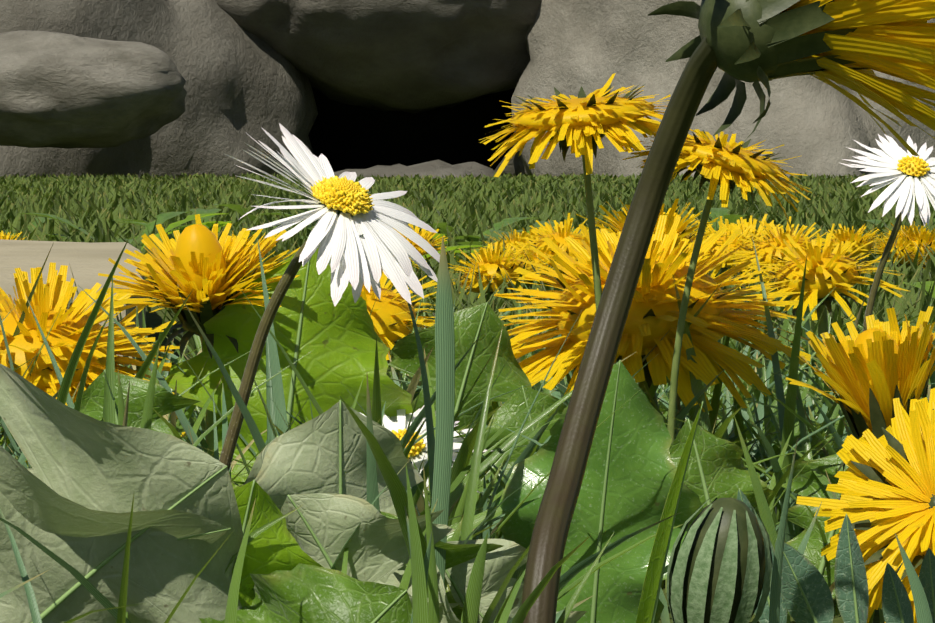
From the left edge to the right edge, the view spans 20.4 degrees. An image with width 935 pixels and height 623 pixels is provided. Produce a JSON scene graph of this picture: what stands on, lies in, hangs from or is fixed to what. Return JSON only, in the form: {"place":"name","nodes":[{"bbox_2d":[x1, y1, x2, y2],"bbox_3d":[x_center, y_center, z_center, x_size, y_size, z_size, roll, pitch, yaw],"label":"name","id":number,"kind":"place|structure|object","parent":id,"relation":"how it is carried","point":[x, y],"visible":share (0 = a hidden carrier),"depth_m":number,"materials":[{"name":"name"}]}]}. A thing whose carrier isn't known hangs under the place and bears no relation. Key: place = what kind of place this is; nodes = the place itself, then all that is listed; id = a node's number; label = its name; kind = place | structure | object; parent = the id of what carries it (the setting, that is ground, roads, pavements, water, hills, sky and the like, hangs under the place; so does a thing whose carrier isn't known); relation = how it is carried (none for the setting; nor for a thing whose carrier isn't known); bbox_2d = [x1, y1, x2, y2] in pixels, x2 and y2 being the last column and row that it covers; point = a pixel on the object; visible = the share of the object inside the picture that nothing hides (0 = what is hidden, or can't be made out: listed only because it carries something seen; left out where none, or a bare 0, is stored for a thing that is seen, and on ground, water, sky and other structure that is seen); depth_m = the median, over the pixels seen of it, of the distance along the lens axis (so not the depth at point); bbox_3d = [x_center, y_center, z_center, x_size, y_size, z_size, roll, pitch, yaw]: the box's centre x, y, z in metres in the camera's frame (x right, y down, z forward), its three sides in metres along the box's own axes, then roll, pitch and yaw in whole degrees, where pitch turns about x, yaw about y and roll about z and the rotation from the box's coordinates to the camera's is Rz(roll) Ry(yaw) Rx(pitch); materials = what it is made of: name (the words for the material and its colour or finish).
{"place":"outdoors","nodes":[
{"label":"outdoors","id":0,"kind":"place"},
{"bbox_2d":[0,30,186,148],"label":"rock patch","id":1,"kind":"object","parent":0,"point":[64,90],"visible":1,"depth_m":7.90,"materials":[{"name":"grey stone"}]},
{"bbox_2d":[0,201,934,622],"bbox_3d":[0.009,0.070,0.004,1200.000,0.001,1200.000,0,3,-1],"label":"ground","id":2,"kind":"structure","parent":0,"point":[154,319],"depth_m":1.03,"materials":[{"name":"green plant"}]},
{"bbox_2d":[0,231,26,239],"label":"dandelion","id":3,"kind":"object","parent":2,"relation":"on","point":[4,237],"depth_m":1.37,"materials":[{"name":"yellow plant"}]},
{"bbox_2d":[0,239,145,374],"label":"stone slab","id":4,"kind":"structure","parent":2,"relation":"on","point":[88,262],"depth_m":0.89,"materials":[{"name":"beige stone"}]},
{"bbox_2d":[0,262,179,462],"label":"dandelion","id":5,"kind":"object","parent":2,"relation":"on","point":[53,296],"visible":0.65,"depth_m":0.42,"materials":[{"name":"yellow plant"}]},
{"bbox_2d":[0,0,317,178],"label":"rock","id":6,"kind":"object","parent":2,"relation":"on","point":[241,85],"visible":0.31,"depth_m":8.87,"materials":[{"name":"grey stone"}]},
{"bbox_2d":[93,214,299,457],"bbox_3d":[-0.041,0.016,0.402,0.032,0.062,0.033,0,3,-1],"label":"dandelion","id":7,"kind":"object","parent":2,"relation":"on","point":[204,264],"visible":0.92,"depth_m":0.40,"materials":[{"name":"yellow plant"}]},
{"bbox_2d":[0,364,586,622],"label":"leaves","id":8,"kind":"object","parent":2,"relation":"on","point":[67,497],"visible":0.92,"depth_m":0.28,"materials":[{"name":"green plant"}]},
{"bbox_2d":[219,123,439,470],"bbox_3d":[-0.019,0.014,0.323,0.034,0.075,0.027,0,3,-1],"label":"daisy","id":9,"kind":"object","parent":2,"relation":"on","point":[356,238],"visible":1,"depth_m":0.32,"materials":[{"name":"white plant"}]},
{"bbox_2d":[351,272,436,367],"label":"dandelion","id":10,"kind":"object","parent":2,"relation":"on","point":[390,316],"visible":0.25,"depth_m":0.59,"materials":[{"name":"yellow plant"}]},
{"bbox_2d":[308,87,514,171],"bbox_3d":[-0.302,-1.059,10.039,1.565,1.366,0.869,0,3,-1],"label":"cave opening","id":11,"kind":"object","parent":2,"relation":"on","point":[342,136],"visible":0.15,"depth_m":9.75,"materials":[{"name":"black"}]},
{"bbox_2d":[216,0,541,112],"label":"rock","id":12,"kind":"object","parent":11,"relation":"on","point":[413,56],"visible":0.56,"depth_m":8.96,"materials":[{"name":"grey stone"}]},
{"bbox_2d":[334,159,494,178],"bbox_3d":[-0.211,-0.082,8.527,0.955,0.833,1.172,2,4,37],"label":"rock","id":13,"kind":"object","parent":2,"relation":"on","point":[438,167],"depth_m":8.41,"materials":[{"name":"grey stone"}]},
{"bbox_2d":[359,406,486,497],"bbox_3d":[-0.010,0.030,0.402,0.028,0.034,0.021,0,3,-1],"label":"daisy","id":14,"kind":"object","parent":2,"relation":"on","point":[397,425],"visible":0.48,"depth_m":0.40,"materials":[{"name":"white plant"}]},
{"bbox_2d":[0,248,848,597],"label":"leaves","id":15,"kind":"object","parent":2,"relation":"on","point":[338,338],"visible":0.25,"depth_m":0.40,"materials":[{"name":"green plant"}]},
{"bbox_2d":[0,171,934,371],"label":"lawn grass","id":16,"kind":"structure","parent":2,"relation":"on","point":[96,207],"depth_m":2.62,"materials":[{"name":"green plant"}]},
{"bbox_2d":[392,223,454,272],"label":"dandelion","id":17,"kind":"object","parent":16,"relation":"on","point":[427,236],"depth_m":1.29,"materials":[{"name":"yellow plant"}]},
{"bbox_2d":[687,216,768,289],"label":"dandelion","id":18,"kind":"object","parent":16,"relation":"on","point":[712,250],"depth_m":1.06,"materials":[{"name":"yellow plant"}]},
{"bbox_2d":[3,204,934,297],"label":"rosette leaves","id":19,"kind":"object","parent":2,"relation":"on","point":[205,215],"visible":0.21,"depth_m":1.69,"materials":[{"name":"green plant"}]},
{"bbox_2d":[431,241,553,308],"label":"dandelion","id":20,"kind":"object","parent":2,"relation":"on","point":[489,262],"depth_m":0.94,"materials":[{"name":"yellow plant"}]},
{"bbox_2d":[477,229,530,256],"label":"dandelion","id":21,"kind":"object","parent":2,"relation":"on","point":[514,237],"depth_m":1.25,"materials":[{"name":"yellow plant"}]},
{"bbox_2d":[494,143,516,174],"bbox_3d":[0.139,-1.054,13.619,11.876,7.861,5.056,0,3,-7],"label":"rock","id":22,"kind":"object","parent":2,"relation":"on","point":[509,167],"depth_m":11.50,"materials":[{"name":"grey stone"}]},
{"bbox_2d":[502,235,538,289],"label":"dandelion","id":23,"kind":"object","parent":2,"relation":"on","point":[516,247],"depth_m":1.21,"materials":[{"name":"yellow plant"}]},
{"bbox_2d":[511,244,563,288],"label":"dandelion","id":24,"kind":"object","parent":2,"relation":"on","point":[534,259],"depth_m":1.09,"materials":[{"name":"yellow plant"}]},
{"bbox_2d":[509,213,601,290],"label":"dandelion","id":25,"kind":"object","parent":2,"relation":"on","point":[558,236],"depth_m":1.10,"materials":[{"name":"yellow plant"}]},
{"bbox_2d":[479,73,695,310],"bbox_3d":[0.019,0.005,0.407,0.034,0.084,0.036,0,3,-1],"label":"dandelion","id":26,"kind":"object","parent":2,"relation":"on","point":[582,124],"visible":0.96,"depth_m":0.40,"materials":[{"name":"yellow plant"}]},
{"bbox_2d":[496,360,703,622],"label":"leaf","id":27,"kind":"object","parent":2,"relation":"on","point":[630,471],"visible":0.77,"depth_m":0.32,"materials":[{"name":"green plant"}]},
{"bbox_2d":[494,215,810,411],"bbox_3d":[0.031,0.013,0.457,0.059,0.061,0.059,0,3,-1],"label":"dandelion","id":28,"kind":"object","parent":2,"relation":"on","point":[652,318],"visible":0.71,"depth_m":0.44,"materials":[{"name":"yellow plant"}]},
{"bbox_2d":[571,198,733,252],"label":"dandelion","id":29,"kind":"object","parent":2,"relation":"on","point":[681,229],"depth_m":0.80,"materials":[{"name":"yellow plant"}]},
{"bbox_2d":[636,401,703,622],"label":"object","id":30,"kind":"object","parent":2,"relation":"on","point":[648,604],"visible":1,"depth_m":0.31,"materials":[{"name":"green plant"}]},
{"bbox_2d":[622,128,811,592],"bbox_3d":[0.039,0.008,0.413,0.031,0.076,0.032,0,3,-1],"label":"dandelion","id":31,"kind":"object","parent":2,"relation":"on","point":[723,163],"visible":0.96,"depth_m":0.41,"materials":[{"name":"yellow plant"}]},
{"bbox_2d":[667,498,772,622],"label":"dandelion bud","id":32,"kind":"object","parent":2,"relation":"on","point":[719,569],"visible":1,"depth_m":0.27,"materials":[{"name":"green plant"}]},
{"bbox_2d":[511,0,934,177],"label":"rock","id":33,"kind":"object","parent":2,"relation":"on","point":[815,125],"visible":0.12,"depth_m":8.63,"materials":[{"name":"grey stone"}]},
{"bbox_2d":[521,0,934,622],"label":"dandelion","id":34,"kind":"object","parent":2,"relation":"on","point":[851,44],"visible":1,"depth_m":0.26,"materials":[{"name":"brown plant"}]},
{"bbox_2d":[712,234,766,289],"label":"dandelion","id":35,"kind":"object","parent":2,"relation":"on","point":[743,270],"depth_m":1.17,"materials":[{"name":"yellow plant"}]},
{"bbox_2d":[705,214,782,272],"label":"dandelion","id":36,"kind":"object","parent":2,"relation":"on","point":[744,224],"depth_m":1.27,"materials":[{"name":"yellow plant"}]},
{"bbox_2d":[726,216,851,328],"bbox_3d":[0.103,-0.004,0.839,0.040,0.053,0.041,2,4,25],"label":"dandelion","id":37,"kind":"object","parent":2,"relation":"on","point":[774,236],"depth_m":0.83,"materials":[{"name":"yellow plant"}]},
{"bbox_2d":[735,224,908,404],"bbox_3d":[0.093,0.004,0.685,0.046,0.054,0.044,0,3,-1],"label":"dandelion","id":38,"kind":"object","parent":2,"relation":"on","point":[827,271],"depth_m":0.68,"materials":[{"name":"yellow plant"}]},
{"bbox_2d":[737,488,934,622],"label":"leaves","id":39,"kind":"object","parent":2,"relation":"on","point":[806,596],"visible":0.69,"depth_m":0.32,"materials":[{"name":"green plant"}]},
{"bbox_2d":[815,224,888,291],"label":"dandelion","id":40,"kind":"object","parent":2,"relation":"on","point":[840,234],"depth_m":1.14,"materials":[{"name":"yellow plant"}]},
{"bbox_2d":[786,306,934,568],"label":"dandelion","id":41,"kind":"object","parent":2,"relation":"on","point":[873,370],"visible":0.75,"depth_m":0.38,"materials":[{"name":"yellow plant"}]},
{"bbox_2d":[796,388,934,622],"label":"dandelion","id":42,"kind":"object","parent":2,"relation":"on","point":[885,485],"visible":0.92,"depth_m":0.36,"materials":[{"name":"yellow plant"}]},
{"bbox_2d":[841,134,934,330],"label":"daisy","id":43,"kind":"object","parent":2,"relation":"on","point":[904,172],"visible":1,"depth_m":0.56,"materials":[{"name":"white plant"}]},
{"bbox_2d":[868,232,927,270],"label":"dandelion","id":44,"kind":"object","parent":2,"relation":"on","point":[899,243],"depth_m":1.33,"materials":[{"name":"yellow plant"}]},
{"bbox_2d":[873,223,932,282],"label":"dandelion","id":45,"kind":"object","parent":2,"relation":"on","point":[900,235],"depth_m":1.39,"materials":[{"name":"yellow plant"}]},
{"bbox_2d":[879,221,934,280],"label":"dandelion","id":46,"kind":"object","parent":2,"relation":"on","point":[921,237],"depth_m":1.35,"materials":[{"name":"yellow plant"}]},
{"bbox_2d":[510,226,555,239],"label":"dandelion","id":47,"kind":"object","parent":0,"point":[531,233],"depth_m":1.35,"materials":[{"name":"yellow plant"}]}
]}

